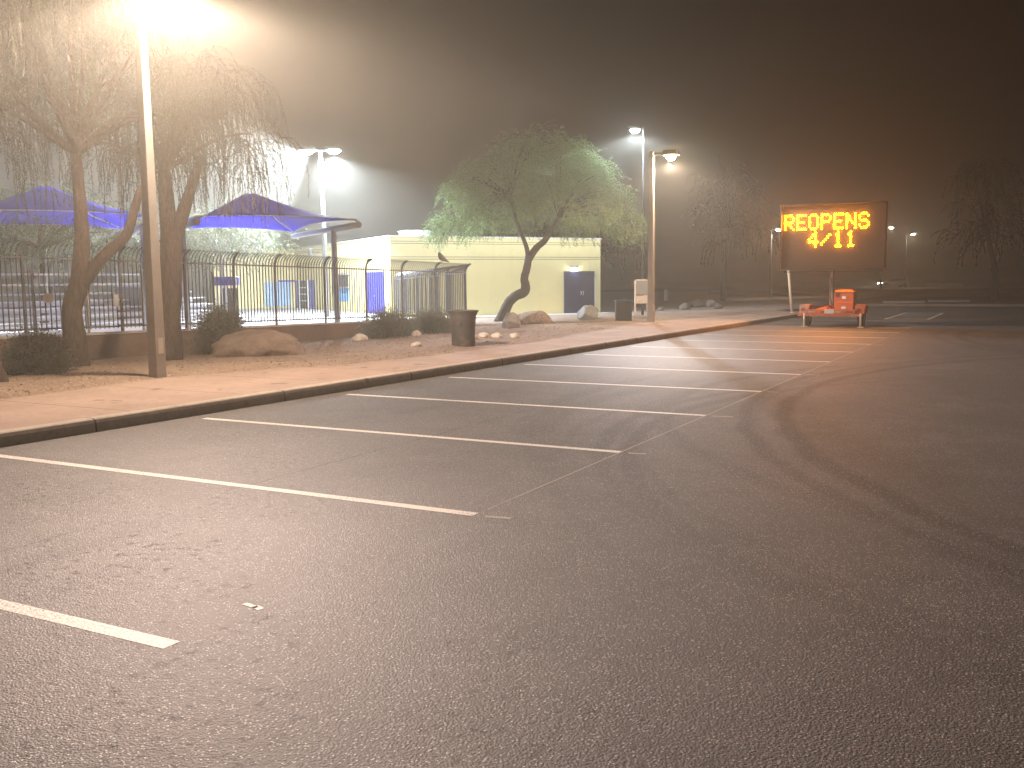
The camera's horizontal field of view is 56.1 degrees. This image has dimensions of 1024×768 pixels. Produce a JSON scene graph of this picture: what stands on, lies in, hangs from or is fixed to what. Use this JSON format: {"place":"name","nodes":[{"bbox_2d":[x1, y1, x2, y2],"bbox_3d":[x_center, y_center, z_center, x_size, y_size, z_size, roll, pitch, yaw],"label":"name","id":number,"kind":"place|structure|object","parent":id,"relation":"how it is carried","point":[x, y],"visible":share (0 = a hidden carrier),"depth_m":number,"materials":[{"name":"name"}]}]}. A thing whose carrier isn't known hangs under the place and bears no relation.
{"place":"outdoors","nodes":[
{"label":"outdoors","id":0,"kind":"place"},
{"bbox_2d":[0,304,416,332],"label":"pool deck","id":1,"kind":"structure","parent":0,"point":[283,322],"depth_m":45.35,"materials":[{"name":"concrete"}]},
{"bbox_2d":[29,269,35,332],"bbox_3d":[-10.686,-1.595,21.471,0.160,1.920,0.160,3,7,28],"label":"rail post","id":2,"kind":"object","parent":1,"relation":"on","point":[32,296],"visible":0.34,"depth_m":21.41,"materials":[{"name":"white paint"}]},
{"bbox_2d":[0,187,146,329],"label":"shade sail","id":3,"kind":"object","parent":1,"relation":"on","point":[8,205],"visible":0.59,"depth_m":27.88,"materials":[{"name":"blue fabric"}]},
{"bbox_2d":[0,177,159,330],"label":"pool tree","id":4,"kind":"object","parent":1,"relation":"on","point":[50,237],"visible":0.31,"depth_m":31.63,"materials":[{"name":"green plant"}]},
{"bbox_2d":[86,292,90,332],"bbox_3d":[-10.023,-1.669,22.704,0.160,1.790,0.160,3,7,28],"label":"rail post","id":5,"kind":"object","parent":1,"relation":"on","point":[88,312],"visible":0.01,"depth_m":22.68,"materials":[{"name":"beige metal"}]},
{"bbox_2d":[0,265,244,335],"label":"bleachers","id":6,"kind":"object","parent":1,"relation":"on","point":[112,329],"visible":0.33,"depth_m":29.71,"materials":[{"name":"metal"}]},
{"bbox_2d":[113,286,144,324],"bbox_3d":[-12.289,-2.546,32.395,1.900,1.500,0.900,-1,6,0],"label":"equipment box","id":7,"kind":"object","parent":1,"relation":"on","point":[131,296],"visible":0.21,"depth_m":31.96,"materials":[{"name":"grey metal"}]},
{"bbox_2d":[139,269,144,329],"bbox_3d":[-9.267,-1.907,24.096,0.160,1.950,0.160,3,7,28],"label":"rail post","id":8,"kind":"object","parent":1,"relation":"on","point":[143,328],"visible":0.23,"depth_m":24.07,"materials":[{"name":"grey metal"}]},
{"bbox_2d":[211,272,214,306],"bbox_3d":[-8.131,-2.104,26.201,0.160,1.870,0.160,3,7,28],"label":"rail post","id":9,"kind":"object","parent":1,"relation":"on","point":[212,289],"visible":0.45,"depth_m":26.13,"materials":[{"name":"grey metal"}]},
{"bbox_2d":[137,197,305,305],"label":"pool tree","id":10,"kind":"object","parent":1,"relation":"on","point":[224,243],"visible":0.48,"depth_m":40.24,"materials":[{"name":"green plant"}]},
{"bbox_2d":[214,277,239,320],"bbox_3d":[-9.828,-2.808,33.206,0.650,1.800,0.800,-1,6,0],"label":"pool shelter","id":11,"kind":"object","parent":1,"relation":"on","point":[229,292],"visible":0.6,"depth_m":33.02,"materials":[{"name":"blue paint"}]},
{"bbox_2d":[158,193,361,327],"bbox_3d":[-8.328,-3.795,30.854,4.824,4.582,7.666,-4,7,-27],"label":"shade sail","id":12,"kind":"object","parent":1,"relation":"on","point":[295,219],"visible":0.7,"depth_m":30.53,"materials":[{"name":"blue fabric"}]},
{"bbox_2d":[298,146,341,316],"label":"floodlight mast","id":13,"kind":"object","parent":1,"relation":"on","point":[330,150],"visible":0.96,"depth_m":43.31,"materials":[{"name":"black metal"}]},
{"bbox_2d":[208,235,601,317],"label":"pool building","id":14,"kind":"structure","parent":1,"relation":"on","point":[565,278],"depth_m":48.81,"materials":[{"name":"yellow paint"}]},
{"bbox_2d":[296,280,315,308],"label":"glazed door","id":15,"kind":"structure","parent":14,"relation":"in","point":[296,280],"depth_m":58.50,"materials":[{"name":"blue paint"}]},
{"bbox_2d":[331,273,348,287],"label":"service window","id":16,"kind":"structure","parent":14,"relation":"in","point":[346,276],"depth_m":51.49,"materials":[{"name":"white"}]},
{"bbox_2d":[367,272,384,313],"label":"blue door","id":17,"kind":"structure","parent":14,"relation":"in","point":[378,273],"depth_m":46.96,"materials":[{"name":"paint"}]},
{"bbox_2d":[397,230,433,235],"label":"rooftop unit","id":18,"kind":"object","parent":14,"relation":"on","point":[411,232],"visible":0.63,"depth_m":48.34,"materials":[{"name":"white metal"}]},
{"bbox_2d":[564,271,595,312],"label":"double door","id":19,"kind":"structure","parent":14,"relation":"in","point":[579,287],"depth_m":49.81,"materials":[{"name":"blue paint"}]},
{"bbox_2d":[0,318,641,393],"bbox_3d":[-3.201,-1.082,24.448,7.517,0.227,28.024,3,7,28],"label":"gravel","id":20,"kind":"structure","parent":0,"point":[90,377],"depth_m":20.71,"materials":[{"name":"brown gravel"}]},
{"bbox_2d":[0,311,798,429],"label":"sidewalk","id":21,"kind":"structure","parent":0,"point":[18,412],"depth_m":14.64,"materials":[{"name":"concrete"}]},
{"bbox_2d":[787,271,793,312],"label":"leaning post","id":22,"kind":"object","parent":21,"relation":"on","point":[790,294],"visible":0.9,"depth_m":41.02,"materials":[{"name":"white metal"}]},
{"bbox_2d":[0,288,935,399],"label":"dirt verge","id":23,"kind":"structure","parent":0,"point":[732,304],"depth_m":22.91,"materials":[{"name":"soil"}]},
{"bbox_2d":[0,324,80,374],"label":"bush","id":24,"kind":"object","parent":23,"relation":"on","point":[35,353],"visible":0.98,"depth_m":16.50,"materials":[{"name":"green plant"}]},
{"bbox_2d":[0,0,92,381],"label":"mesquite tree","id":25,"kind":"object","parent":23,"relation":"on","point":[16,10],"visible":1,"depth_m":14.28,"materials":[{"name":"brown plant"}]},
{"bbox_2d":[0,0,243,366],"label":"mesquite tree","id":26,"kind":"object","parent":23,"relation":"on","point":[77,126],"visible":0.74,"depth_m":18.00,"materials":[{"name":"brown plant"}]},
{"bbox_2d":[134,0,166,377],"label":"street lamp","id":27,"kind":"object","parent":23,"relation":"on","point":[155,332],"visible":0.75,"depth_m":15.05,"materials":[{"name":"paint"}]},
{"bbox_2d":[64,41,309,360],"bbox_3d":[-6.710,-3.681,20.131,4.358,6.495,4.934,3,7,28],"label":"mesquite tree","id":28,"kind":"object","parent":23,"relation":"on","point":[173,221],"visible":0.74,"depth_m":19.78,"materials":[{"name":"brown plant"}]},
{"bbox_2d":[182,299,251,354],"bbox_3d":[-6.763,-1.311,22.397,1.720,1.391,1.750,3,7,28],"label":"bush","id":29,"kind":"object","parent":23,"relation":"on","point":[217,325],"visible":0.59,"depth_m":22.13,"materials":[{"name":"green plant"}]},
{"bbox_2d":[0,317,449,364],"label":"wall","id":30,"kind":"structure","parent":23,"relation":"on","point":[114,344],"depth_m":22.34,"materials":[{"name":"concrete"}]},
{"bbox_2d":[0,240,470,335],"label":"metal fence","id":31,"kind":"object","parent":30,"relation":"on","point":[233,264],"visible":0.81,"depth_m":25.57,"materials":[{"name":"metal"}]},
{"bbox_2d":[43,293,52,302],"bbox_3d":[-9.742,-1.806,20.172,0.010,0.200,0.220,3,7,28],"label":"notice sign","id":32,"kind":"object","parent":31,"relation":"attached to","point":[48,297],"visible":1,"depth_m":20.17,"materials":[{"name":"white paint"}]},
{"bbox_2d":[114,294,118,306],"bbox_3d":[-8.932,-1.885,21.679,0.010,0.280,0.120,3,7,28],"label":"notice sign","id":33,"kind":"object","parent":31,"relation":"attached to","point":[116,300],"visible":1,"depth_m":21.67,"materials":[{"name":"white paint"}]},
{"bbox_2d":[438,252,448,261],"bbox_3d":[-2.376,-4.370,33.244,0.465,0.397,0.200,-4,7,-32],"label":"bird","id":34,"kind":"object","parent":31,"relation":"on","point":[441,257],"visible":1,"depth_m":33.14},
{"bbox_2d":[211,329,305,356],"bbox_3d":[-5.538,-0.685,21.199,2.054,1.045,1.758,0,6,5],"label":"boulder","id":35,"kind":"object","parent":23,"relation":"on","point":[249,343],"visible":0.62,"depth_m":20.57,"materials":[{"name":"beige stone"}]},
{"bbox_2d":[352,334,367,340],"bbox_3d":[-4.181,-1.254,26.440,0.364,0.272,0.407,3,7,32],"label":"stone","id":36,"kind":"object","parent":23,"relation":"on","point":[357,337],"visible":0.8,"depth_m":26.31,"materials":[{"name":"beige stone"}]},
{"bbox_2d":[349,303,425,338],"bbox_3d":[-3.627,-1.811,27.856,2.294,1.066,2.409,3,7,28],"label":"bush","id":37,"kind":"object","parent":23,"relation":"on","point":[390,324],"visible":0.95,"depth_m":27.65,"materials":[{"name":"green plant"}]},
{"bbox_2d":[411,342,420,346],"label":"stone","id":38,"kind":"object","parent":23,"relation":"on","point":[416,344],"visible":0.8,"depth_m":21.67,"materials":[{"name":"beige stone"}]},
{"bbox_2d":[411,330,420,335],"bbox_3d":[-2.794,-1.456,27.956,0.301,0.226,0.323,-5,8,-35],"label":"stone","id":39,"kind":"object","parent":23,"relation":"on","point":[417,332],"visible":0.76,"depth_m":27.84,"materials":[{"name":"beige stone"}]},
{"bbox_2d":[405,303,450,333],"bbox_3d":[-2.547,-1.962,29.456,2.320,1.036,2.209,-1,6,-4],"label":"bush","id":40,"kind":"object","parent":23,"relation":"on","point":[434,322],"visible":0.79,"depth_m":29.25,"materials":[{"name":"green plant"}]},
{"bbox_2d":[394,263,469,317],"bbox_3d":[-3.528,-3.671,40.190,0.284,2.538,10.470,-3,7,-21],"label":"metal fence","id":41,"kind":"object","parent":23,"relation":"on","point":[416,280],"visible":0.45,"depth_m":39.41,"materials":[{"name":"metal"}]},
{"bbox_2d":[447,310,478,346],"bbox_3d":[-1.102,-1.251,21.700,0.720,0.845,0.720,1,6,11],"label":"trash can","id":42,"kind":"object","parent":23,"relation":"on","point":[463,324],"visible":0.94,"depth_m":21.46,"materials":[{"name":"plastic"}]},
{"bbox_2d":[478,332,488,337],"bbox_3d":[-0.740,-1.247,25.035,0.281,0.213,0.334,-1,6,-6],"label":"stone","id":43,"kind":"object","parent":23,"relation":"on","point":[483,334],"visible":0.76,"depth_m":24.92,"materials":[{"name":"beige stone"}]},
{"bbox_2d":[491,333,501,337],"bbox_3d":[-0.411,-1.253,25.210,0.299,0.197,0.240,1,6,14],"label":"stone","id":44,"kind":"object","parent":23,"relation":"on","point":[496,335],"visible":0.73,"depth_m":25.12,"materials":[{"name":"beige stone"}]},
{"bbox_2d":[502,312,520,327],"bbox_3d":[-0.074,-1.968,31.026,0.634,0.713,0.538,-5,8,-35],"label":"boulder","id":45,"kind":"object","parent":23,"relation":"on","point":[511,320],"visible":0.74,"depth_m":30.83,"materials":[{"name":"brown stone"}]},
{"bbox_2d":[510,333,518,337],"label":"stone","id":46,"kind":"object","parent":23,"relation":"on","point":[513,335],"visible":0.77,"depth_m":24.74,"materials":[{"name":"beige stone"}]},
{"bbox_2d":[418,119,647,321],"bbox_3d":[0.882,-6.627,39.729,9.472,8.346,8.705,3,7,28],"label":"palo verde tree","id":47,"kind":"object","parent":23,"relation":"on","point":[477,212],"visible":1,"depth_m":38.55,"materials":[{"name":"green plant"}]},
{"bbox_2d":[517,310,552,324],"bbox_3d":[0.669,-2.217,34.158,1.543,0.807,1.291,-1,6,-8],"label":"boulder","id":48,"kind":"object","parent":23,"relation":"on","point":[536,317],"visible":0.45,"depth_m":33.65,"materials":[{"name":"stone"}]},
{"bbox_2d":[506,185,644,280],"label":"tree","id":49,"kind":"object","parent":23,"relation":"on","point":[603,242],"visible":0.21,"depth_m":71.11,"materials":[{"name":"green plant"}]},
{"bbox_2d":[577,305,598,319],"bbox_3d":[2.983,-2.703,37.709,0.840,0.821,0.668,0,6,0],"label":"boulder","id":50,"kind":"object","parent":23,"relation":"on","point":[587,312],"visible":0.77,"depth_m":37.45,"materials":[{"name":"beige stone"}]},
{"bbox_2d":[614,300,632,320],"bbox_3d":[4.002,-2.612,34.494,0.620,0.830,0.620,0,6,2],"label":"trash can","id":51,"kind":"object","parent":23,"relation":"on","point":[623,310],"visible":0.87,"depth_m":34.21,"materials":[{"name":"metal"}]},
{"bbox_2d":[629,126,643,314],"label":"tall light pole","id":52,"kind":"object","parent":23,"relation":"on","point":[635,129],"visible":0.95,"depth_m":41.84,"materials":[{"name":"black metal"}]},
{"bbox_2d":[634,279,647,315],"bbox_3d":[5.462,-3.523,39.967,0.740,1.660,0.135,-1,6,0],"label":"notice kiosk","id":53,"kind":"object","parent":23,"relation":"on","point":[641,287],"visible":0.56,"depth_m":39.90,"materials":[{"name":"beige metal"}]},
{"bbox_2d":[647,150,679,321],"bbox_3d":[5.238,-5.011,33.224,1.081,6.030,0.335,3,7,28],"label":"street lamp","id":54,"kind":"object","parent":23,"relation":"on","point":[670,154],"visible":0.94,"depth_m":33.34,"materials":[{"name":"paint"}]},
{"bbox_2d":[664,289,667,300],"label":"bollard","id":55,"kind":"object","parent":23,"relation":"on","point":[665,294],"visible":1,"depth_m":75.36,"materials":[{"name":"grey concrete"}]},
{"bbox_2d":[679,302,690,309],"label":"stone","id":56,"kind":"object","parent":23,"relation":"on","point":[685,306],"visible":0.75,"depth_m":49.49,"materials":[{"name":"grey stone"}]},
{"bbox_2d":[690,299,705,307],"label":"stone","id":57,"kind":"object","parent":23,"relation":"on","point":[697,303],"visible":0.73,"depth_m":53.56,"materials":[{"name":"grey stone"}]},
{"bbox_2d":[705,299,717,306],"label":"stone","id":58,"kind":"object","parent":23,"relation":"on","point":[710,303],"visible":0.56,"depth_m":53.55,"materials":[{"name":"grey stone"}]},
{"bbox_2d":[713,303,722,308],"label":"stone","id":59,"kind":"object","parent":23,"relation":"on","point":[717,306],"visible":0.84,"depth_m":49.18,"materials":[{"name":"grey stone"}]},
{"bbox_2d":[680,151,779,300],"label":"tree","id":60,"kind":"object","parent":23,"relation":"on","point":[728,220],"visible":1,"depth_m":74.45,"materials":[{"name":"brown plant"}]},
{"bbox_2d":[769,228,779,297],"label":"lamp","id":61,"kind":"object","parent":23,"relation":"on","point":[770,283],"visible":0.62,"depth_m":80.74,"materials":[{"name":"black metal"}]},
{"bbox_2d":[880,226,893,288],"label":"lamp","id":62,"kind":"object","parent":23,"relation":"on","point":[891,227],"visible":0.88,"depth_m":121.05,"materials":[{"name":"black metal"}]},
{"bbox_2d":[0,306,1023,767],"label":"parking lot","id":63,"kind":"structure","parent":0,"point":[820,564],"depth_m":5.52,"materials":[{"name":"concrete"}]},
{"bbox_2d":[0,599,179,648],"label":"parking line","id":64,"kind":"object","parent":63,"relation":"on","point":[105,629],"visible":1,"depth_m":4.65,"materials":[{"name":"paint"}]},
{"bbox_2d":[0,454,476,515],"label":"parking line","id":65,"kind":"object","parent":63,"relation":"on","point":[266,488],"visible":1,"depth_m":7.76,"materials":[{"name":"paint"}]},
{"bbox_2d":[243,603,255,607],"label":"litter","id":66,"kind":"object","parent":63,"relation":"on","point":[249,604],"visible":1,"depth_m":4.92,"materials":[{"name":"paper"}]},
{"bbox_2d":[252,605,263,609],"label":"litter","id":67,"kind":"object","parent":63,"relation":"on","point":[258,607],"visible":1,"depth_m":4.88,"materials":[{"name":"paper"}]},
{"bbox_2d":[0,313,802,447],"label":"kerb","id":68,"kind":"structure","parent":63,"relation":"on","point":[30,434],"depth_m":13.48,"materials":[{"name":"concrete"}]},
{"bbox_2d":[202,418,620,452],"bbox_3d":[-1.368,0.535,10.482,5.464,0.001,0.100,3,7,28],"label":"parking line","id":69,"kind":"object","parent":63,"relation":"on","point":[420,435],"visible":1,"depth_m":10.22,"materials":[{"name":"paint"}]},
{"bbox_2d":[485,515,511,518],"bbox_3d":[-0.098,0.930,6.701,0.194,0.001,0.050,2,7,19],"label":"layout tick","id":70,"kind":"object","parent":63,"relation":"on","point":[498,517],"visible":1,"depth_m":6.69,"materials":[{"name":"white paint"}]},
{"bbox_2d":[345,394,704,415],"bbox_3d":[-0.048,0.265,12.871,5.412,0.001,0.100,3,7,28],"label":"parking line","id":71,"kind":"object","parent":63,"relation":"on","point":[531,405],"visible":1,"depth_m":12.66,"materials":[{"name":"paint"}]},
{"bbox_2d":[450,377,760,391],"bbox_3d":[1.273,-0.005,15.260,5.360,0.001,0.100,3,7,28],"label":"parking line","id":72,"kind":"object","parent":63,"relation":"on","point":[607,384],"visible":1,"depth_m":15.11,"materials":[{"name":"paint"}]},
{"bbox_2d":[524,364,799,374],"bbox_3d":[2.593,-0.276,17.649,5.308,0.001,0.100,3,7,28],"label":"parking line","id":73,"kind":"object","parent":63,"relation":"on","point":[661,369],"visible":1,"depth_m":17.53,"materials":[{"name":"paint"}]},
{"bbox_2d":[489,328,907,508],"bbox_3d":[6.471,-0.484,19.237,0.014,0.001,28.100,3,7,28],"label":"chalk line","id":74,"kind":"object","parent":63,"relation":"on","point":[654,437],"visible":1,"depth_m":9.63,"materials":[{"name":"white paint"}]},
{"bbox_2d":[583,354,826,361],"bbox_3d":[3.914,-0.546,20.038,5.256,0.001,0.100,3,7,28],"label":"parking line","id":75,"kind":"object","parent":63,"relation":"on","point":[714,358],"visible":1,"depth_m":19.83,"materials":[{"name":"paint"}]},
{"bbox_2d":[631,346,837,351],"bbox_3d":[5.234,-0.816,22.427,5.203,0.001,0.100,3,7,28],"label":"parking line","id":76,"kind":"object","parent":63,"relation":"on","point":[747,349],"visible":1,"depth_m":22.25,"materials":[{"name":"paint"}]},
{"bbox_2d":[692,340,842,343],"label":"parking line","id":77,"kind":"object","parent":63,"relation":"on","point":[784,342],"visible":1,"depth_m":24.54,"materials":[{"name":"paint"}]},
{"bbox_2d":[702,334,869,337],"bbox_3d":[7.875,-1.357,27.205,5.099,0.001,0.100,3,7,28],"label":"parking line","id":78,"kind":"object","parent":63,"relation":"on","point":[805,336],"visible":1,"depth_m":26.95,"materials":[{"name":"paint"}]},
{"bbox_2d":[760,330,895,332],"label":"parking line","id":79,"kind":"object","parent":63,"relation":"on","point":[827,331],"visible":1,"depth_m":29.35,"materials":[{"name":"paint"}]},
{"bbox_2d":[779,201,887,327],"bbox_3d":[11.454,-4.095,32.941,4.137,4.150,3.442,-4,7,-26],"label":"message trailer","id":80,"kind":"object","parent":63,"relation":"on","point":[849,236],"visible":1,"depth_m":32.58,"materials":[{"name":"metal"}]},
{"bbox_2d":[781,304,1023,310],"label":"island kerb","id":81,"kind":"structure","parent":63,"relation":"on","point":[988,305],"depth_m":52.37,"materials":[{"name":"grey concrete"}]},
{"bbox_2d":[885,313,943,319],"bbox_3d":[16.986,-2.865,40.357,1.670,0.001,7.480,3,7,28],"label":"hatched marking","id":82,"kind":"object","parent":63,"relation":"on","point":[918,316],"visible":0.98,"depth_m":39.75,"materials":[{"name":"paint"}]},
{"bbox_2d":[928,300,969,301],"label":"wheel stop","id":83,"kind":"object","parent":63,"relation":"on","point":[948,300],"visible":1,"depth_m":56.59,"materials":[{"name":"grey concrete"}]},
{"bbox_2d":[0,278,1023,429],"bbox_3d":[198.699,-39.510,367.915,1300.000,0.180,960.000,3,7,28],"label":"ground","id":84,"kind":"structure","parent":0,"point":[613,285],"depth_m":293.42,"materials":[{"name":"brown soil"}]},
{"bbox_2d":[709,288,1023,293],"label":"block wall","id":85,"kind":"structure","parent":84,"relation":"on","point":[970,291],"depth_m":108.35,"materials":[{"name":"concrete"}]},
{"bbox_2d":[0,0,1023,287],"label":"sky","id":86,"kind":"structure","parent":0,"point":[821,101],"materials":[{"name":"black"}]},
{"bbox_2d":[476,307,798,317],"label":"path","id":87,"kind":"structure","parent":0,"point":[570,314],"depth_m":48.14,"materials":[{"name":"concrete"}]},
{"bbox_2d":[600,286,1023,290],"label":"road","id":88,"kind":"structure","parent":0,"point":[753,288],"depth_m":144.47,"materials":[{"name":"grey asphalt"}]},
{"bbox_2d":[877,278,909,286],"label":"white car","id":89,"kind":"object","parent":88,"relation":"on","point":[901,282],"visible":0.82,"depth_m":149.07,"materials":[{"name":"paint"}]},
{"bbox_2d":[904,233,915,279],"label":"lamp","id":90,"kind":"object","parent":88,"relation":"on","point":[906,254],"visible":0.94,"depth_m":150.76,"materials":[{"name":"black metal"}]},
{"bbox_2d":[833,296,1023,303],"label":"planting island","id":91,"kind":"structure","parent":0,"point":[987,300],"depth_m":63.09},
{"bbox_2d":[883,301,924,302],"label":"wheel stop","id":92,"kind":"object","parent":91,"relation":"on","point":[903,301],"visible":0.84,"depth_m":55.43,"materials":[{"name":"grey concrete"}]},
{"bbox_2d":[930,157,1023,300],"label":"tree","id":93,"kind":"object","parent":91,"relation":"on","point":[984,222],"visible":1,"depth_m":59.77,"materials":[{"name":"brown plant"}]},
{"bbox_2d":[909,283,962,287],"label":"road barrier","id":94,"kind":"object","parent":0,"point":[911,285],"visible":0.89,"depth_m":144.52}
]}

